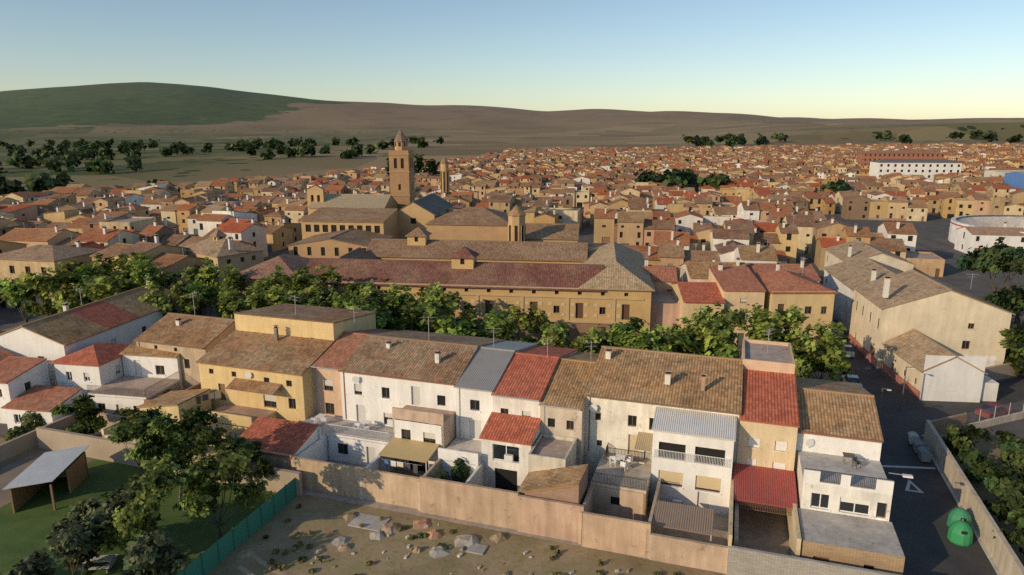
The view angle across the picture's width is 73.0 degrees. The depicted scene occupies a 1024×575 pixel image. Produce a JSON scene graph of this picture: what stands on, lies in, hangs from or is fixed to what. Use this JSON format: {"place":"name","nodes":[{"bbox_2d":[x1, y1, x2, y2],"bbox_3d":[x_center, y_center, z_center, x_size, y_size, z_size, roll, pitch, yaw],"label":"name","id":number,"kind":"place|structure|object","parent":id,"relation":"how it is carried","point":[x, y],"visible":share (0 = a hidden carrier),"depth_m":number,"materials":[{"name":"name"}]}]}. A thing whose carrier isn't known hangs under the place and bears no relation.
{"place":"outdoors","nodes":[
{"label":"outdoors","id":0,"kind":"place"},
{"bbox_2d":[0,456,19,465],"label":"dirt lane","id":1,"kind":"structure","parent":0,"point":[8,460],"depth_m":70.42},
{"bbox_2d":[0,449,93,506],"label":"paved patio","id":2,"kind":"structure","parent":0,"point":[10,472],"depth_m":68.35,"materials":[{"name":"beige concrete"}]},
{"bbox_2d":[0,449,275,574],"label":"garden lawn","id":3,"kind":"structure","parent":0,"point":[25,529],"depth_m":59.96,"materials":[{"name":"green plant"}]},
{"bbox_2d":[0,315,839,380],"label":"promenade","id":4,"kind":"structure","parent":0,"point":[739,354],"depth_m":103.33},
{"bbox_2d":[0,82,1023,574],"bbox_3d":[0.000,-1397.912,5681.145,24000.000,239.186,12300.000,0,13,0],"label":"terrain","id":5,"kind":"structure","parent":0,"point":[190,116],"depth_m":910.24,"materials":[{"name":"beige soil"}]},
{"bbox_2d":[0,184,944,282],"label":"town","id":6,"kind":"object","parent":5,"relation":"on","point":[676,228],"visible":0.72,"depth_m":196.67,"materials":[{"name":"paint"}]},
{"bbox_2d":[0,239,1023,574],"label":"houses","id":7,"kind":"structure","parent":5,"relation":"on","point":[758,457],"depth_m":67.15,"materials":[{"name":"paint"}]},
{"bbox_2d":[0,130,1023,574],"bbox_3d":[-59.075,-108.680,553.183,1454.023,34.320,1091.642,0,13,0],"label":"trees","id":8,"kind":"object","parent":5,"relation":"on","point":[130,516],"visible":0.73,"depth_m":87.86,"materials":[{"name":"plant"}]},
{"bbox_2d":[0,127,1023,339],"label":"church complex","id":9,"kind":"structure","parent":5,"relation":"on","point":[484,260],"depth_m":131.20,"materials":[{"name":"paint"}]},
{"bbox_2d":[0,142,1023,217],"bbox_3d":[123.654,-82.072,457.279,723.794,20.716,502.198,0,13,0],"label":"town","id":10,"kind":"object","parent":5,"relation":"on","point":[799,174],"visible":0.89,"depth_m":362.06,"materials":[{"name":"paint"}]},
{"bbox_2d":[0,0,1023,119],"label":"sky","id":11,"kind":"structure","parent":0,"point":[824,59],"materials":[{"name":"blue"}]},
{"bbox_2d":[819,277,996,574],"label":"road","id":12,"kind":"structure","parent":0,"point":[918,520],"depth_m":62.36,"materials":[{"name":"grey asphalt"}]},
{"bbox_2d":[882,465,934,468],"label":"paint line","id":13,"kind":"object","parent":12,"relation":"on","point":[908,467],"visible":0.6,"depth_m":68.95,"materials":[{"name":"white paint"}]},
{"bbox_2d":[909,484,917,490],"bbox_3d":[37.565,18.802,65.201,0.813,0.001,1.455,0,13,0],"label":"road surface","id":14,"kind":"object","parent":12,"relation":"on","point":[912,487],"visible":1,"depth_m":64.93,"materials":[{"name":"grey asphalt"}]},
{"bbox_2d":[905,479,923,492],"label":"road marking","id":15,"kind":"object","parent":12,"relation":"on","point":[909,482],"visible":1,"depth_m":65.12,"materials":[{"name":"paint"}]},
{"bbox_2d":[875,369,1023,439],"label":"sidewalk","id":16,"kind":"structure","parent":0,"point":[918,413],"depth_m":84.66,"materials":[{"name":"concrete"}]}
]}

